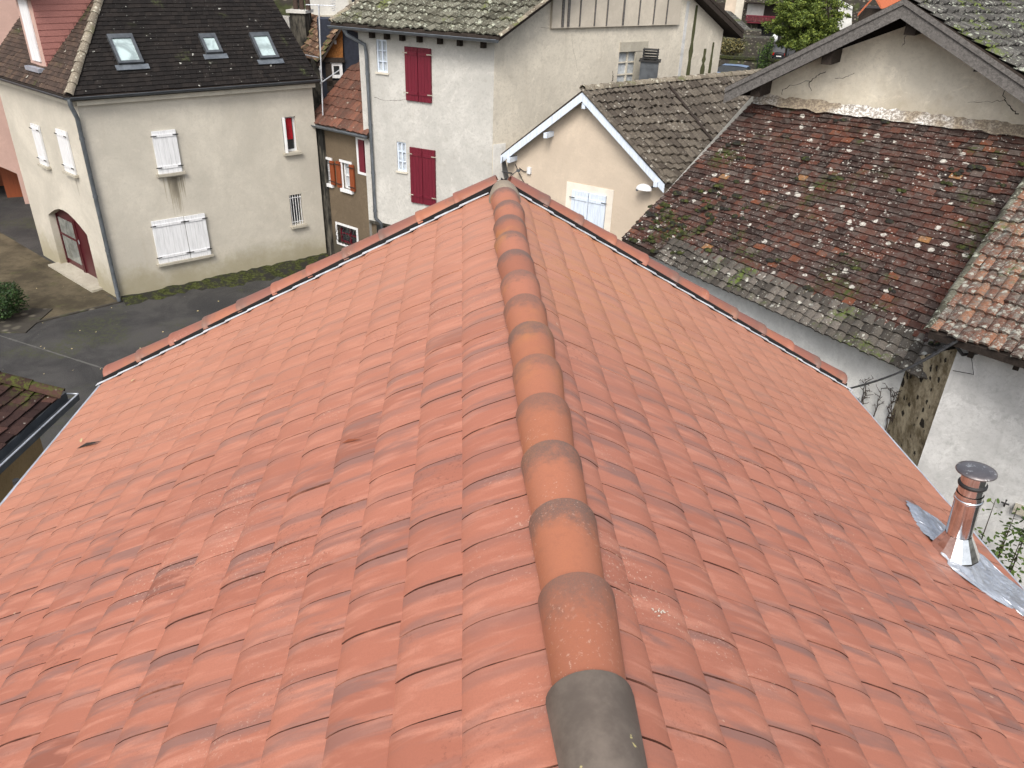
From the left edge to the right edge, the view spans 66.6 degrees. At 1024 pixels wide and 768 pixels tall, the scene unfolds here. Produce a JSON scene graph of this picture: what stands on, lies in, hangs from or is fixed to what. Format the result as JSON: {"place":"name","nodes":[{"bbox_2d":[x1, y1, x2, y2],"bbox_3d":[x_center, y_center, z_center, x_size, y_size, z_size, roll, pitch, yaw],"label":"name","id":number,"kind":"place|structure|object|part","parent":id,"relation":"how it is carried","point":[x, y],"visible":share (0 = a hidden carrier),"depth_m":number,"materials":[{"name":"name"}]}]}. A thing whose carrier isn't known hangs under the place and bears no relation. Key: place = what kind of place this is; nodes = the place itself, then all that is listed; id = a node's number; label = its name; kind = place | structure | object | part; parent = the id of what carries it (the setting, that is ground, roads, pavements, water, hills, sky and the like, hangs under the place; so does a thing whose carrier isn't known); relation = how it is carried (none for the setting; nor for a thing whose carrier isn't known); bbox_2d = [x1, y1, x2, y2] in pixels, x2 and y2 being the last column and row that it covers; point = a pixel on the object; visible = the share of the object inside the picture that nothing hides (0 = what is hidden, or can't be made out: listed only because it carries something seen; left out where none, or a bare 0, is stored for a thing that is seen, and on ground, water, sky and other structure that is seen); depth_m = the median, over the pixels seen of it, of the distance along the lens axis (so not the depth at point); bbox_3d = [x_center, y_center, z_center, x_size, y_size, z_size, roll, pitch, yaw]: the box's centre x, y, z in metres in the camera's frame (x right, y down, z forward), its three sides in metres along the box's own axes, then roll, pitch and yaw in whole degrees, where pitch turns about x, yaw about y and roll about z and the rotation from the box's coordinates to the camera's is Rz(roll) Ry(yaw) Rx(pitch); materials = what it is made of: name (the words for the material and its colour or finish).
{"place":"outdoors","nodes":[
{"label":"outdoors","id":0,"kind":"place"},
{"bbox_2d":[0,232,116,319],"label":"courtyard","id":1,"kind":"structure","parent":0,"point":[59,294],"depth_m":22.57,"materials":[{"name":"packed earth"}]},
{"bbox_2d":[0,308,52,332],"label":"planting bed","id":2,"kind":"object","parent":1,"relation":"on","point":[23,321],"visible":0.83,"depth_m":20.41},
{"bbox_2d":[0,281,30,319],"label":"clipped bush","id":3,"kind":"object","parent":2,"relation":"on","point":[7,304],"visible":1,"depth_m":20.15,"materials":[{"name":"green plant"}]},
{"bbox_2d":[19,254,116,298],"bbox_3d":[-13.202,-3.241,23.264,5.546,0.010,0.205,20,34,29],"label":"gutter channel","id":4,"kind":"object","parent":1,"relation":"on","point":[35,260],"visible":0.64,"depth_m":24.08,"materials":[{"name":"grey concrete"}]},
{"bbox_2d":[310,0,353,78],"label":"white house","id":5,"kind":"structure","parent":0,"point":[326,11],"depth_m":29.12,"materials":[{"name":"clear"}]},
{"bbox_2d":[0,42,794,449],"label":"ground","id":6,"kind":"structure","parent":0,"point":[106,334],"depth_m":20.05,"materials":[{"name":"grey asphalt"}]},
{"bbox_2d":[0,0,29,203],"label":"pink house","id":7,"kind":"structure","parent":6,"relation":"on","point":[11,181],"depth_m":28.27,"materials":[{"name":"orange paint"}]},
{"bbox_2d":[0,167,22,197],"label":"gateway door","id":8,"kind":"structure","parent":7,"relation":"in","point":[8,179],"depth_m":29.76,"materials":[{"name":"orange paint"}]},
{"bbox_2d":[0,371,79,502],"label":"lean to","id":9,"kind":"object","parent":6,"relation":"on","point":[32,411],"visible":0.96,"depth_m":10.14,"materials":[{"name":"brown tile"}]},
{"bbox_2d":[0,335,102,368],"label":"asphalt seam","id":10,"kind":"object","parent":6,"relation":"on","point":[53,352],"visible":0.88,"depth_m":18.96,"materials":[{"name":"grey asphalt"}]},
{"bbox_2d":[37,301,119,322],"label":"kerb","id":11,"kind":"structure","parent":6,"relation":"on","point":[76,312],"depth_m":21.00,"materials":[{"name":"grey concrete"}]},
{"bbox_2d":[0,0,326,301],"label":"cream house","id":12,"kind":"structure","parent":6,"relation":"on","point":[159,144],"depth_m":21.52,"materials":[{"name":"paint"}]},
{"bbox_2d":[55,210,96,277],"bbox_3d":[-12.721,-4.171,22.850,2.543,1.958,0.070,24,36,34],"label":"door","id":13,"kind":"structure","parent":12,"relation":"in","point":[75,242],"depth_m":23.08,"materials":[{"name":"paint"}]},
{"bbox_2d":[281,116,296,152],"bbox_3d":[-6.581,-7.381,23.034,0.434,1.007,0.267,-21,36,-35],"label":"window","id":14,"kind":"structure","parent":12,"relation":"in","point":[288,127],"depth_m":23.04,"materials":[{"name":"white paint"}]},
{"bbox_2d":[121,253,329,305],"bbox_3d":[-8.111,-3.086,23.181,6.342,0.146,1.103,-21,36,-35],"label":"moss strip","id":15,"kind":"object","parent":6,"relation":"on","point":[284,269],"visible":0.87,"depth_m":23.28,"materials":[{"name":"green plant"}]},
{"bbox_2d":[273,0,376,255],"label":"brown house","id":16,"kind":"structure","parent":6,"relation":"on","point":[342,134],"depth_m":23.81,"materials":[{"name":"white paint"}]},
{"bbox_2d":[305,0,339,114],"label":"tv antenna","id":17,"kind":"object","parent":16,"relation":"attached to","point":[320,69],"visible":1,"depth_m":22.56,"materials":[{"name":"metal"}]},
{"bbox_2d":[327,160,330,182],"bbox_3d":[-5.617,-6.604,24.146,0.222,0.728,0.050,22,35,32],"label":"window","id":18,"kind":"structure","parent":16,"relation":"in","point":[328,166],"depth_m":24.18,"materials":[{"name":"white paint"}]},
{"bbox_2d":[330,62,342,77],"bbox_3d":[-5.401,-9.663,24.009,0.352,0.440,0.070,-4,30,-11],"label":"window","id":19,"kind":"structure","parent":16,"relation":"in","point":[335,66],"depth_m":24.00,"materials":[{"name":"white paint"}]},
{"bbox_2d":[344,163,349,188],"bbox_3d":[-4.955,-6.343,23.718,0.332,0.792,0.070,22,35,32],"label":"window","id":20,"kind":"structure","parent":16,"relation":"in","point":[346,170],"depth_m":23.77,"materials":[{"name":"white glass"}]},
{"bbox_2d":[340,225,356,243],"bbox_3d":[-5.123,-4.738,24.792,0.893,0.594,0.070,22,35,32],"label":"window","id":21,"kind":"structure","parent":16,"relation":"in","point":[351,233],"depth_m":24.88,"materials":[{"name":"black glass"}]},
{"bbox_2d":[327,0,743,235],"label":"tall white house","id":22,"kind":"structure","parent":6,"relation":"on","point":[458,95],"depth_m":21.03,"materials":[{"name":"paint"}]},
{"bbox_2d":[376,39,387,72],"bbox_3d":[-3.487,-8.883,21.100,0.347,0.823,0.070,15,32,22],"label":"window","id":23,"kind":"structure","parent":22,"relation":"in","point":[381,44],"depth_m":21.11,"materials":[{"name":"white glass"}]},
{"bbox_2d":[397,142,406,171],"bbox_3d":[-3.103,-6.473,22.169,0.311,0.818,0.070,15,32,22],"label":"window","id":24,"kind":"structure","parent":22,"relation":"in","point":[401,146],"depth_m":22.18,"materials":[{"name":"white paint"}]},
{"bbox_2d":[617,51,634,80],"bbox_3d":[3.276,-9.081,22.407,0.796,0.980,0.070,-18,35,-32],"label":"window","id":25,"kind":"structure","parent":22,"relation":"in","point":[625,64],"depth_m":22.38,"materials":[{"name":"glass"}]},
{"bbox_2d":[500,69,760,240],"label":"peach house","id":26,"kind":"structure","parent":6,"relation":"on","point":[596,154],"depth_m":18.97,"materials":[{"name":"beige paint"}]},
{"bbox_2d":[502,157,519,178],"bbox_3d":[-0.143,-5.473,20.007,0.553,0.698,0.551,-17,34,-31],"label":"satellite dish","id":27,"kind":"object","parent":26,"relation":"attached to","point":[505,172],"visible":0.82,"depth_m":20.12,"materials":[{"name":"grey metal"}]},
{"bbox_2d":[515,164,531,183],"bbox_3d":[0.265,-5.327,20.130,0.486,0.632,0.090,18,33,27],"label":"cable","id":28,"kind":"object","parent":26,"relation":"attached to","point":[529,170],"depth_m":19.95,"materials":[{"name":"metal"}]},
{"bbox_2d":[636,184,653,190],"bbox_3d":[3.140,-4.599,18.289,0.438,0.190,0.311,0,29,-4],"label":"floodlight","id":29,"kind":"object","parent":26,"relation":"attached to","point":[643,187],"visible":0.94,"depth_m":18.20,"materials":[{"name":"white paint"}]},
{"bbox_2d":[639,48,660,79],"bbox_3d":[3.853,-8.659,22.052,0.597,1.529,0.520,7,29,9],"label":"metal chimney","id":30,"kind":"object","parent":26,"relation":"on","point":[649,66],"visible":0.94,"depth_m":21.73,"materials":[{"name":"metal"}]},
{"bbox_2d":[720,37,746,55],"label":"terrace shrub","id":31,"kind":"object","parent":6,"relation":"on","point":[732,48],"visible":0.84,"depth_m":71.35,"materials":[{"name":"green plant"}]},
{"bbox_2d":[717,64,750,72],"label":"parked car","id":32,"kind":"object","parent":6,"relation":"on","point":[730,67],"visible":0.03,"depth_m":62.17,"materials":[{"name":"blue paint"}]},
{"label":"windows","id":33,"kind":"part","parent":32,"relation":"part of","materials":[{"name":"grey glass"}]},
{"bbox_2d":[720,35,774,57],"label":"stone wall","id":34,"kind":"structure","parent":6,"relation":"on","point":[754,44],"depth_m":74.48,"materials":[{"name":"grey stone"}]},
{"bbox_2d":[725,10,761,35],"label":"shed","id":35,"kind":"structure","parent":34,"relation":"on","point":[750,31],"depth_m":77.25,"materials":[{"name":"grey tile"}]},
{"bbox_2d":[718,55,780,68],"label":"stone wall","id":36,"kind":"structure","parent":6,"relation":"on","point":[742,60],"depth_m":66.30,"materials":[{"name":"grey stone"}]},
{"bbox_2d":[756,35,775,68],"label":"shrub","id":37,"kind":"object","parent":6,"relation":"on","point":[768,56],"visible":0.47,"depth_m":63.45,"materials":[{"name":"green plant"}]},
{"bbox_2d":[716,0,836,40],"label":"balcony house","id":38,"kind":"structure","parent":6,"relation":"on","point":[753,14],"depth_m":97.46,"materials":[{"name":"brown wood"}]},
{"bbox_2d":[718,3,780,17],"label":"window","id":39,"kind":"structure","parent":38,"relation":"in","point":[768,10],"depth_m":96.88,"materials":[{"name":"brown wood"}]},
{"bbox_2d":[760,0,851,57],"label":"tree","id":40,"kind":"object","parent":6,"relation":"on","point":[813,22],"visible":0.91,"depth_m":51.90,"materials":[{"name":"green plant"}]},
{"bbox_2d":[622,96,1023,429],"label":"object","id":41,"kind":"structure","parent":6,"relation":"on","point":[848,245],"depth_m":13.95,"materials":[{"name":"tile"}]},
{"bbox_2d":[857,375,889,416],"bbox_3d":[5.891,0.275,12.831,0.070,0.898,0.553,-16,34,-29],"label":"bare vine","id":42,"kind":"object","parent":41,"relation":"attached to","point":[863,398],"visible":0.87,"depth_m":12.80,"materials":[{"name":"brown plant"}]},
{"bbox_2d":[884,383,901,433],"bbox_3d":[6.081,0.461,12.605,0.073,0.985,0.459,-16,34,-29],"label":"bare vine","id":43,"kind":"object","parent":41,"relation":"attached to","point":[892,416],"visible":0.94,"depth_m":12.51,"materials":[{"name":"brown plant"}]},
{"bbox_2d":[723,0,1023,349],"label":"cracked gable house","id":44,"kind":"structure","parent":6,"relation":"on","point":[955,64],"depth_m":14.17,"materials":[{"name":"beige paint"}]},
{"bbox_2d":[886,178,1023,587],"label":"grey house","id":45,"kind":"structure","parent":6,"relation":"on","point":[947,419],"depth_m":10.82,"materials":[{"name":"orange tile"}]},
{"bbox_2d":[847,340,977,389],"bbox_3d":[4.734,-0.085,9.418,3.591,0.953,0.328,-19,36,-33],"label":"cable bundle","id":46,"kind":"object","parent":45,"relation":"attached to","point":[942,349],"visible":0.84,"depth_m":9.67,"materials":[{"name":"metal"}]},
{"bbox_2d":[974,498,1023,582],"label":"leafy shrub","id":47,"kind":"object","parent":45,"relation":"attached to","point":[1019,532],"visible":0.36,"depth_m":10.21,"materials":[{"name":"green plant"}]},
{"bbox_2d":[0,175,1023,767],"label":"terracotta house","id":48,"kind":"structure","parent":0,"point":[502,473],"depth_m":3.40,"materials":[{"name":"tile"}]},
{"bbox_2d":[772,45,788,57],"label":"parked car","id":49,"kind":"object","parent":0,"point":[779,52],"visible":0.34,"depth_m":77.83,"materials":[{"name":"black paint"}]},
{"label":"windows","id":50,"kind":"part","parent":49,"relation":"part of","materials":[{"name":"grey glass"}]},
{"bbox_2d":[834,0,883,29],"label":"stone house","id":51,"kind":"structure","parent":0,"point":[853,10],"depth_m":58.64,"materials":[{"name":"white paint"}]},
{"bbox_2d":[858,0,899,20],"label":"orange roof house","id":52,"kind":"structure","parent":0,"point":[866,10],"depth_m":39.94,"materials":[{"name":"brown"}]}
]}

